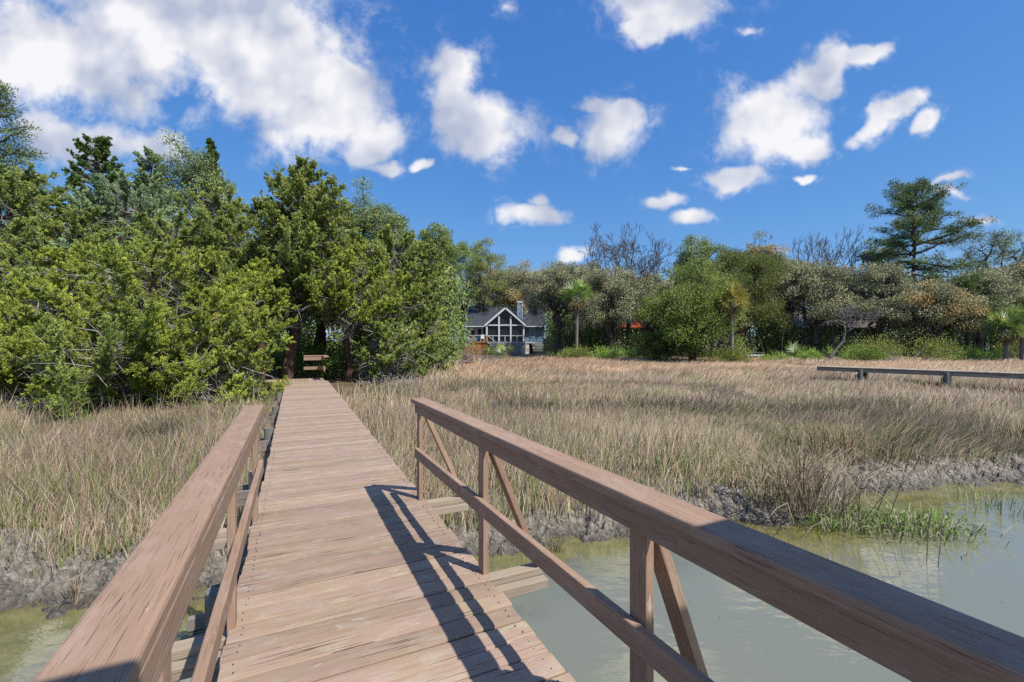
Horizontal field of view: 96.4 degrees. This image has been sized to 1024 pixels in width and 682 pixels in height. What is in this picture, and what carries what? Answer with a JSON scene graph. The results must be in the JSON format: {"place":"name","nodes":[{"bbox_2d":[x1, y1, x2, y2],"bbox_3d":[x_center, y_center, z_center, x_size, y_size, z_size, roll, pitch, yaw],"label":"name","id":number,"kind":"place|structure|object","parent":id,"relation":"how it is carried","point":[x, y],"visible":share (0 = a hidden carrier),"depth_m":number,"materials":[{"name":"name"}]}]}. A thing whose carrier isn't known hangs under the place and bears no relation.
{"place":"outdoors","nodes":[
{"label":"outdoors","id":0,"kind":"place"},
{"bbox_2d":[0,480,1023,681],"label":"creek water","id":1,"kind":"structure","parent":0,"point":[742,635],"depth_m":4.71,"materials":[{"name":"liquid"}]},
{"bbox_2d":[926,510,931,561],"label":"reed stalk","id":2,"kind":"object","parent":1,"relation":"in","point":[927,538],"visible":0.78,"depth_m":5.61,"materials":[{"name":"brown plant"}]},
{"bbox_2d":[938,514,943,566],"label":"reed stalk","id":3,"kind":"object","parent":1,"relation":"in","point":[940,541],"visible":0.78,"depth_m":5.48,"materials":[{"name":"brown plant"}]},
{"bbox_2d":[0,341,1023,618],"bbox_3d":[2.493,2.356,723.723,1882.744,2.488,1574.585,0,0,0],"label":"marsh ground","id":4,"kind":"structure","parent":0,"point":[18,585],"depth_m":6.39,"materials":[{"name":"soil"}]},
{"bbox_2d":[0,383,35,403],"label":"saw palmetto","id":5,"kind":"object","parent":4,"relation":"on","point":[4,396],"visible":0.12,"depth_m":15.58,"materials":[{"name":"plant"}]},
{"bbox_2d":[7,374,44,405],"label":"plank walkway","id":6,"kind":"structure","parent":4,"relation":"on","point":[10,392],"depth_m":14.15,"materials":[{"name":"wood"}]},
{"bbox_2d":[0,79,62,277],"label":"pine tree","id":7,"kind":"object","parent":4,"relation":"on","point":[9,148],"visible":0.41,"depth_m":25.07,"materials":[{"name":"green plant"}]},
{"bbox_2d":[0,161,84,383],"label":"cedar tree","id":8,"kind":"object","parent":4,"relation":"on","point":[22,186],"visible":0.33,"depth_m":20.39,"materials":[{"name":"green plant"}]},
{"bbox_2d":[0,389,136,413],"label":"dead brush","id":9,"kind":"object","parent":4,"relation":"on","point":[34,404],"visible":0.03,"depth_m":13.41,"materials":[{"name":"plant"}]},
{"bbox_2d":[0,315,138,404],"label":"cedar tree","id":10,"kind":"object","parent":4,"relation":"on","point":[7,373],"visible":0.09,"depth_m":14.04,"materials":[{"name":"green plant"}]},
{"bbox_2d":[0,195,144,348],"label":"cedar tree","id":11,"kind":"object","parent":4,"relation":"on","point":[12,253],"visible":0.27,"depth_m":19.07,"materials":[{"name":"green plant"}]},
{"bbox_2d":[0,242,168,401],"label":"cedar tree","id":12,"kind":"object","parent":4,"relation":"on","point":[74,266],"visible":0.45,"depth_m":14.51,"materials":[{"name":"green plant"}]},
{"bbox_2d":[46,554,124,604],"bbox_3d":[-4.350,2.496,4.770,0.708,0.367,0.875,0,0,13],"label":"grass tussock","id":13,"kind":"object","parent":4,"relation":"on","point":[74,593],"depth_m":4.64,"materials":[{"name":"plant"}]},
{"bbox_2d":[48,133,132,253],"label":"cedar tree","id":14,"kind":"object","parent":4,"relation":"on","point":[100,152],"visible":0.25,"depth_m":23.91,"materials":[{"name":"green plant"}]},
{"bbox_2d":[15,169,204,376],"bbox_3d":[-17.504,-2.928,21.990,7.562,10.055,7.768,0,0,0],"label":"cedar tree","id":15,"kind":"object","parent":4,"relation":"on","point":[121,189],"visible":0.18,"depth_m":20.86,"materials":[{"name":"green plant"}]},
{"bbox_2d":[0,307,222,423],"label":"cedar tree","id":16,"kind":"object","parent":4,"relation":"on","point":[108,331],"visible":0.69,"depth_m":12.37,"materials":[{"name":"green plant"}]},
{"bbox_2d":[14,233,300,413],"bbox_3d":[-10.574,-0.161,14.622,7.128,6.507,6.004,0,0,0],"label":"cedar tree","id":17,"kind":"object","parent":4,"relation":"on","point":[132,316],"visible":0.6,"depth_m":13.58,"materials":[{"name":"green plant"}]},
{"bbox_2d":[127,146,187,281],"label":"cedar tree","id":18,"kind":"object","parent":4,"relation":"on","point":[144,177],"visible":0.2,"depth_m":26.75,"materials":[{"name":"green plant"}]},
{"bbox_2d":[89,210,247,374],"bbox_3d":[-13.962,-1.514,19.673,6.029,8.013,6.019,0,0,0],"label":"cedar tree","id":19,"kind":"object","parent":4,"relation":"on","point":[188,237],"visible":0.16,"depth_m":19.04,"materials":[{"name":"green plant"}]},
{"bbox_2d":[143,128,252,281],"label":"oak tree","id":20,"kind":"object","parent":4,"relation":"on","point":[198,168],"visible":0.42,"depth_m":24.34,"materials":[{"name":"green plant"}]},
{"bbox_2d":[124,283,295,407],"bbox_3d":[-9.321,0.568,14.508,4.902,4.954,4.309,0,0,0],"label":"cedar tree","id":21,"kind":"object","parent":4,"relation":"on","point":[245,366],"visible":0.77,"depth_m":14.27,"materials":[{"name":"green plant"}]},
{"bbox_2d":[201,138,224,217],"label":"cedar tree","id":22,"kind":"object","parent":4,"relation":"on","point":[211,146],"visible":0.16,"depth_m":25.24,"materials":[{"name":"green plant"}]},
{"bbox_2d":[131,184,299,380],"bbox_3d":[-13.520,-2.349,21.684,6.633,9.565,6.359,0,0,0],"label":"cedar tree","id":23,"kind":"object","parent":4,"relation":"on","point":[230,210],"visible":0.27,"depth_m":20.52,"materials":[{"name":"green plant"}]},
{"bbox_2d":[224,257,299,387],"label":"cedar tree","id":24,"kind":"object","parent":4,"relation":"on","point":[264,301],"visible":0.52,"depth_m":19.29,"materials":[{"name":"green plant"}]},
{"bbox_2d":[220,154,363,378],"bbox_3d":[-9.961,-3.171,21.767,6.176,10.578,6.263,0,0,34],"label":"cedar tree","id":25,"kind":"object","parent":4,"relation":"on","point":[301,234],"visible":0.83,"depth_m":20.39,"materials":[{"name":"green plant"}]},
{"bbox_2d":[245,333,345,378],"bbox_3d":[-11.645,1.054,23.549,6.509,3.007,4.660,0,0,-22],"label":"saw palmetto","id":26,"kind":"object","parent":4,"relation":"on","point":[300,357],"visible":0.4,"depth_m":23.38,"materials":[{"name":"plant"}]},
{"bbox_2d":[289,199,365,376],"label":"cedar tree","id":27,"kind":"object","parent":4,"relation":"on","point":[321,333],"visible":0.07,"depth_m":24.80,"materials":[{"name":"green plant"}]},
{"bbox_2d":[295,349,359,378],"bbox_3d":[-9.738,1.348,24.242,3.076,1.890,3.038,0,0,0],"label":"saw palmetto","id":28,"kind":"object","parent":4,"relation":"on","point":[335,363],"visible":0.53,"depth_m":23.97,"materials":[{"name":"plant"}]},
{"bbox_2d":[274,241,424,380],"bbox_3d":[-7.702,-1.385,21.908,6.850,6.954,6.101,0,0,0],"label":"cedar tree","id":29,"kind":"object","parent":4,"relation":"on","point":[351,264],"visible":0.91,"depth_m":21.39,"materials":[{"name":"green plant"}]},
{"bbox_2d":[179,381,575,681],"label":"boardwalk","id":30,"kind":"structure","parent":4,"relation":"on","point":[360,564],"depth_m":2.85,"materials":[{"name":"brown wood"}]},
{"bbox_2d":[32,404,263,681],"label":"wooden railing","id":31,"kind":"object","parent":30,"relation":"attached to","point":[126,627],"visible":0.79,"depth_m":1.19,"materials":[{"name":"brown wood"}]},
{"bbox_2d":[246,378,324,383],"bbox_3d":[-9.175,1.520,17.071,3.998,0.036,1.490,0,0,-25],"label":"boardwalk landing","id":32,"kind":"object","parent":30,"relation":"attached to","point":[306,379],"visible":0.3,"depth_m":17.40,"materials":[{"name":"brown wood"}]},
{"bbox_2d":[304,355,328,370],"bbox_3d":[-7.624,1.046,17.780,0.845,0.948,1.365,0,0,-25],"label":"end railing","id":33,"kind":"object","parent":32,"relation":"on","point":[309,357],"visible":0.97,"depth_m":18.21,"materials":[{"name":"brown wood"}]},
{"bbox_2d":[411,398,1023,681],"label":"wooden railing","id":34,"kind":"object","parent":30,"relation":"attached to","point":[910,636],"visible":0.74,"depth_m":1.46,"materials":[{"name":"brown wood"}]},
{"bbox_2d":[338,176,417,369],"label":"oak tree","id":35,"kind":"object","parent":4,"relation":"on","point":[369,220],"visible":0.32,"depth_m":30.44,"materials":[{"name":"green plant"}]},
{"bbox_2d":[354,368,438,388],"bbox_3d":[-5.000,1.914,20.415,4.104,1.658,2.743,0,0,0],"label":"dead brush","id":36,"kind":"object","parent":4,"relation":"on","point":[381,379],"visible":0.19,"depth_m":20.36,"materials":[{"name":"plant"}]},
{"bbox_2d":[343,223,461,377],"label":"cedar tree","id":37,"kind":"object","parent":4,"relation":"on","point":[387,242],"visible":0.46,"depth_m":24.88,"materials":[{"name":"green plant"}]},
{"bbox_2d":[350,317,454,384],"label":"cedar tree","id":38,"kind":"object","parent":4,"relation":"on","point":[392,356],"visible":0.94,"depth_m":21.53,"materials":[{"name":"green plant"}]},
{"bbox_2d":[392,239,450,341],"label":"cedar tree","id":39,"kind":"object","parent":4,"relation":"on","point":[437,289],"visible":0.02,"depth_m":35.37,"materials":[{"name":"green plant"}]},
{"bbox_2d":[401,289,457,372],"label":"cedar tree","id":40,"kind":"object","parent":4,"relation":"on","point":[438,325],"visible":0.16,"depth_m":28.53,"materials":[{"name":"green plant"}]},
{"bbox_2d":[416,222,464,324],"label":"oak tree","id":41,"kind":"object","parent":4,"relation":"on","point":[448,251],"visible":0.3,"depth_m":43.38,"materials":[{"name":"green plant"}]},
{"bbox_2d":[441,353,465,365],"bbox_3d":[-5.216,1.268,34.118,3.872,1.794,3.274,0,0,-31],"label":"dead brush","id":42,"kind":"object","parent":4,"relation":"on","point":[458,363],"visible":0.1,"depth_m":33.90,"materials":[{"name":"brown plant"}]},
{"bbox_2d":[446,351,462,362],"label":"shrub","id":43,"kind":"object","parent":4,"relation":"on","point":[456,356],"visible":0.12,"depth_m":36.05,"materials":[{"name":"green plant"}]},
{"bbox_2d":[448,239,496,350],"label":"live oak","id":44,"kind":"object","parent":4,"relation":"on","point":[460,260],"visible":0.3,"depth_m":83.07,"materials":[{"name":"green plant"}]},
{"bbox_2d":[456,340,498,363],"bbox_3d":[-4.255,1.063,40.326,7.359,2.436,5.191,0,0,-18],"label":"dead brush","id":45,"kind":"object","parent":4,"relation":"on","point":[469,356],"visible":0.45,"depth_m":40.63,"materials":[{"name":"brown plant"}]},
{"bbox_2d":[456,236,513,352],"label":"oak tree","id":46,"kind":"object","parent":4,"relation":"on","point":[480,266],"visible":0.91,"depth_m":73.48,"materials":[{"name":"green plant"}]},
{"bbox_2d":[466,262,528,306],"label":"live oak","id":47,"kind":"object","parent":4,"relation":"on","point":[500,299],"visible":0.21,"depth_m":78.11,"materials":[{"name":"green plant"}]},
{"bbox_2d":[483,341,517,356],"bbox_3d":[-1.107,0.978,55.153,4.719,2.395,3.674,0,0,-12],"label":"saw palmetto","id":48,"kind":"object","parent":4,"relation":"on","point":[498,351],"visible":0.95,"depth_m":54.57,"materials":[{"name":"plant"}]},
{"bbox_2d":[465,301,545,354],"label":"blue house","id":49,"kind":"structure","parent":4,"relation":"on","point":[505,326],"depth_m":66.32,"materials":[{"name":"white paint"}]},
{"bbox_2d":[477,328,481,334],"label":"window","id":50,"kind":"structure","parent":49,"relation":"in","point":[479,330],"depth_m":69.54,"materials":[{"name":"glass"}]},
{"bbox_2d":[530,328,534,336],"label":"window","id":51,"kind":"structure","parent":49,"relation":"in","point":[532,330],"depth_m":69.54,"materials":[{"name":"glass"}]},
{"bbox_2d":[0,353,1023,578],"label":"marsh grass","id":52,"kind":"structure","parent":4,"relation":"on","point":[629,418],"depth_m":10.37,"materials":[{"name":"plant"}]},
{"bbox_2d":[2,206,1023,375],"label":"woods","id":53,"kind":"object","parent":4,"relation":"on","point":[587,339],"visible":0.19,"depth_m":59.66,"materials":[{"name":"plant"}]},
{"bbox_2d":[481,259,553,351],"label":"live oak","id":54,"kind":"object","parent":4,"relation":"on","point":[520,272],"visible":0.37,"depth_m":75.83,"materials":[{"name":"green plant"}]},
{"bbox_2d":[536,350,569,356],"bbox_3d":[5.288,1.766,53.184,5.647,2.187,3.548,0,0,0],"label":"saw palmetto","id":55,"kind":"object","parent":4,"relation":"on","point":[550,354],"visible":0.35,"depth_m":52.78,"materials":[{"name":"plant"}]},
{"bbox_2d":[519,260,588,355],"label":"live oak","id":56,"kind":"object","parent":4,"relation":"on","point":[555,278],"visible":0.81,"depth_m":59.22,"materials":[{"name":"green plant"}]},
{"bbox_2d":[536,530,571,552],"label":"grass tussock","id":57,"kind":"object","parent":4,"relation":"on","point":[555,546],"depth_m":5.84,"materials":[{"name":"plant"}]},
{"bbox_2d":[543,338,571,354],"bbox_3d":[6.442,0.800,64.075,4.075,2.500,0.150,0,0,0],"label":"board fence","id":58,"kind":"object","parent":4,"relation":"on","point":[544,347],"visible":0.19,"depth_m":64.00,"materials":[{"name":"wood"}]},
{"bbox_2d":[559,343,590,358],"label":"shrub","id":59,"kind":"object","parent":4,"relation":"on","point":[581,352],"visible":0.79,"depth_m":48.20,"materials":[{"name":"green plant"}]},
{"bbox_2d":[557,276,595,351],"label":"palmetto palm","id":60,"kind":"object","parent":4,"relation":"on","point":[570,291],"visible":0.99,"depth_m":49.83,"materials":[{"name":"green plant"}]},
{"bbox_2d":[561,259,605,320],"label":"live oak","id":61,"kind":"object","parent":4,"relation":"on","point":[589,273],"visible":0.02,"depth_m":75.85,"materials":[{"name":"green plant"}]},
{"bbox_2d":[585,346,617,358],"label":"shrub","id":62,"kind":"object","parent":4,"relation":"on","point":[607,354],"visible":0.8,"depth_m":48.64,"materials":[{"name":"green plant"}]},
{"bbox_2d":[566,264,660,349],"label":"live oak","id":63,"kind":"object","parent":4,"relation":"on","point":[620,288],"visible":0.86,"depth_m":55.74,"materials":[{"name":"green plant"}]},
{"bbox_2d":[597,345,640,357],"bbox_3d":[11.390,1.241,49.957,5.462,2.528,3.928,0,0,0],"label":"saw palmetto","id":64,"kind":"object","parent":4,"relation":"on","point":[623,352],"visible":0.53,"depth_m":49.27,"materials":[{"name":"plant"}]},
{"bbox_2d":[569,221,678,352],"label":"bare tree","id":65,"kind":"object","parent":4,"relation":"on","point":[629,266],"visible":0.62,"depth_m":62.14,"materials":[{"name":"brown plant"}]},
{"bbox_2d":[601,314,651,352],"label":"red roofed house","id":66,"kind":"structure","parent":4,"relation":"on","point":[634,328],"depth_m":66.90,"materials":[{"name":"tile"}]},
{"bbox_2d":[250,315,1018,376],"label":"woods trunks","id":67,"kind":"object","parent":4,"relation":"on","point":[782,346],"visible":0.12,"depth_m":58.15,"materials":[{"name":"brown wood"}]},
{"bbox_2d":[624,346,652,358],"bbox_3d":[14.174,1.472,49.034,4.580,2.676,3.944,0,0,23],"label":"saw palmetto","id":68,"kind":"object","parent":4,"relation":"on","point":[635,353],"visible":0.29,"depth_m":48.60,"materials":[{"name":"plant"}]},
{"bbox_2d":[624,270,674,352],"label":"live oak","id":69,"kind":"object","parent":4,"relation":"on","point":[652,278],"visible":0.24,"depth_m":59.19,"materials":[{"name":"green plant"}]},
{"bbox_2d":[630,295,685,361],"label":"cedar tree","id":70,"kind":"object","parent":4,"relation":"on","point":[657,354],"visible":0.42,"depth_m":44.53,"materials":[{"name":"green foliage"},{"name":"bark"}]},
{"bbox_2d":[635,252,756,360],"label":"cedar tree","id":71,"kind":"object","parent":4,"relation":"on","point":[695,299],"visible":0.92,"depth_m":41.99,"materials":[{"name":"green foliage"},{"name":"bark"}]},
{"bbox_2d":[672,233,738,354],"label":"live oak","id":72,"kind":"object","parent":4,"relation":"on","point":[703,246],"visible":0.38,"depth_m":64.86,"materials":[{"name":"green plant"}]},
{"bbox_2d":[712,279,753,361],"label":"palmetto palm","id":73,"kind":"object","parent":4,"relation":"on","point":[739,291],"visible":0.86,"depth_m":40.68,"materials":[{"name":"green plant"}]},
{"bbox_2d":[714,343,753,363],"bbox_3d":[19.702,1.358,40.568,3.210,2.370,2.721,0,0,44],"label":"shrub","id":74,"kind":"object","parent":4,"relation":"on","point":[728,355],"visible":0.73,"depth_m":40.16,"materials":[{"name":"green plant"}]},
{"bbox_2d":[679,246,794,351],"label":"cedar tree","id":75,"kind":"object","parent":4,"relation":"on","point":[768,305],"visible":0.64,"depth_m":54.66,"materials":[{"name":"green plant"}]},
{"bbox_2d":[736,230,791,354],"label":"live oak","id":76,"kind":"object","parent":4,"relation":"on","point":[759,248],"visible":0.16,"depth_m":64.40,"materials":[{"name":"green plant"}]},
{"bbox_2d":[757,352,792,360],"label":"shrub","id":77,"kind":"object","parent":4,"relation":"on","point":[767,356],"visible":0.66,"depth_m":47.64,"materials":[{"name":"green plant"}]},
{"bbox_2d":[751,257,813,352],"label":"live oak","id":78,"kind":"object","parent":4,"relation":"on","point":[791,306],"visible":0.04,"depth_m":63.05,"materials":[{"name":"green plant"}]},
{"bbox_2d":[772,341,836,356],"bbox_3d":[33.068,1.378,52.388,7.953,3.130,4.385,0,0,0],"label":"saw palmetto","id":79,"kind":"object","parent":4,"relation":"on","point":[793,353],"visible":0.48,"depth_m":51.53,"materials":[{"name":"plant"}]},
{"bbox_2d":[745,255,874,351],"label":"live oak","id":80,"kind":"object","parent":4,"relation":"on","point":[818,280],"visible":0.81,"depth_m":57.03,"materials":[{"name":"green plant"}]},
{"bbox_2d":[636,433,985,527],"bbox_3d":[4.046,2.006,6.839,4.945,1.048,2.959,0,0,0],"label":"grass tussock","id":81,"kind":"object","parent":4,"relation":"on","point":[803,485],"depth_m":6.79,"materials":[{"name":"plant"}]},
{"bbox_2d":[794,348,828,360],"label":"shrub","id":82,"kind":"object","parent":4,"relation":"on","point":[814,354],"visible":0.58,"depth_m":45.76,"materials":[{"name":"green plant"}]},
{"bbox_2d":[764,311,875,353],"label":"grey house","id":83,"kind":"structure","parent":4,"relation":"on","point":[851,332],"depth_m":66.90,"materials":[{"name":"white paint"}]},
{"bbox_2d":[799,328,809,333],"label":"window","id":84,"kind":"structure","parent":83,"relation":"in","point":[803,329],"depth_m":66.78,"materials":[{"name":"glass"}]},
{"bbox_2d":[855,329,865,336],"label":"window","id":85,"kind":"structure","parent":83,"relation":"in","point":[856,330],"depth_m":66.78,"materials":[{"name":"glass"}]},
{"bbox_2d":[790,224,898,350],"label":"bare tree","id":86,"kind":"object","parent":4,"relation":"on","point":[826,255],"visible":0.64,"depth_m":64.69,"materials":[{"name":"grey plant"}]},
{"bbox_2d":[822,299,883,358],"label":"dead tree","id":87,"kind":"object","parent":4,"relation":"on","point":[851,311],"visible":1,"depth_m":46.81,"materials":[{"name":"grey plant"}]},
{"bbox_2d":[757,493,966,543],"bbox_3d":[4.952,2.552,6.721,2.577,0.356,1.542,0,0,13],"label":"grass tussock","id":88,"kind":"object","parent":4,"relation":"on","point":[847,522],"depth_m":6.55,"materials":[{"name":"plant"}]},
{"bbox_2d":[837,341,889,360],"bbox_3d":[35.235,1.245,45.924,4.965,2.593,3.502,0,0,13],"label":"shrub","id":89,"kind":"object","parent":4,"relation":"on","point":[847,353],"visible":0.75,"depth_m":45.62,"materials":[{"name":"green plant"}]},
{"bbox_2d":[735,410,1003,486],"bbox_3d":[6.844,1.938,8.973,4.616,0.984,3.672,0,0,-45],"label":"grass tussock","id":90,"kind":"object","parent":4,"relation":"on","point":[876,447],"depth_m":8.87,"materials":[{"name":"plant"}]},
{"bbox_2d":[823,260,929,350],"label":"live oak","id":91,"kind":"object","parent":4,"relation":"on","point":[887,282],"visible":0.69,"depth_m":54.96,"materials":[{"name":"green plant"}]},
{"bbox_2d":[860,239,909,341],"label":"oak tree","id":92,"kind":"object","parent":4,"relation":"on","point":[873,247],"visible":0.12,"depth_m":67.85,"materials":[{"name":"green plant"}]},
{"bbox_2d":[839,328,975,361],"bbox_3d":[39.183,0.636,46.503,11.082,3.888,8.533,0,0,22],"label":"shrub","id":93,"kind":"object","parent":4,"relation":"on","point":[940,353],"visible":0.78,"depth_m":45.04,"materials":[{"name":"green plant"}]},
{"bbox_2d":[812,494,1023,558],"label":"grass tussock","id":94,"kind":"object","parent":4,"relation":"on","point":[923,519],"depth_m":6.45,"materials":[{"name":"plant"}]},
{"bbox_2d":[817,366,1023,387],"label":"boardwalk","id":95,"kind":"structure","parent":4,"relation":"on","point":[947,375],"depth_m":20.36,"materials":[{"name":"wood"}]},
{"bbox_2d":[852,176,996,355],"bbox_3d":[52.654,-9.628,59.989,15.282,23.370,13.498,0,0,-23],"label":"pine tree","id":96,"kind":"object","parent":4,"relation":"on","point":[910,191],"visible":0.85,"depth_m":58.44,"materials":[{"name":"green plant"}]},
{"bbox_2d":[871,277,992,357],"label":"live oak","id":97,"kind":"object","parent":4,"relation":"on","point":[949,297],"visible":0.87,"depth_m":52.41,"materials":[{"name":"green plant"}]},
{"bbox_2d":[932,272,1009,353],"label":"live oak","id":98,"kind":"object","parent":4,"relation":"on","point":[969,283],"visible":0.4,"depth_m":52.99,"materials":[{"name":"green plant"}]},
{"bbox_2d":[919,266,1023,351],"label":"live oak","id":99,"kind":"object","parent":4,"relation":"on","point":[1010,288],"visible":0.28,"depth_m":53.96,"materials":[{"name":"green plant"}]},
{"bbox_2d":[922,476,1023,516],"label":"grass tussock","id":100,"kind":"object","parent":4,"relation":"on","point":[984,498],"depth_m":7.43,"materials":[{"name":"plant"}]},
{"bbox_2d":[948,343,1011,360],"bbox_3d":[48.006,1.389,46.871,4.730,2.323,4.398,0,0,0],"label":"shrub","id":101,"kind":"object","parent":4,"relation":"on","point":[993,356],"visible":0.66,"depth_m":46.39,"materials":[{"name":"green plant"}]},
{"bbox_2d":[945,227,1023,351],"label":"oak tree","id":102,"kind":"object","parent":4,"relation":"on","point":[999,242],"visible":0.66,"depth_m":63.35,"materials":[{"name":"green plant"}]},
{"bbox_2d":[978,310,1023,359],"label":"palmetto palm","id":103,"kind":"object","parent":4,"relation":"on","point":[1006,339],"visible":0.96,"depth_m":44.84,"materials":[{"name":"green plant"}]},
{"bbox_2d":[980,253,1023,301],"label":"live oak","id":104,"kind":"object","parent":4,"relation":"on","point":[1012,265],"visible":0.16,"depth_m":58.91,"materials":[{"name":"green plant"}]},
{"bbox_2d":[987,339,1018,358],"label":"shrub","id":105,"kind":"object","parent":4,"relation":"on","point":[1013,348],"visible":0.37,"depth_m":48.16,"materials":[{"name":"green plant"}]},
{"bbox_2d":[992,302,1023,360],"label":"palmetto palm","id":106,"kind":"object","parent":4,"relation":"on","point":[1021,342],"visible":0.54,"depth_m":44.91,"materials":[{"name":"green plant"}]},
{"bbox_2d":[0,0,1023,340],"label":"sky","id":107,"kind":"structure","parent":0,"point":[523,125],"materials":[{"name":"blue"}]}
]}

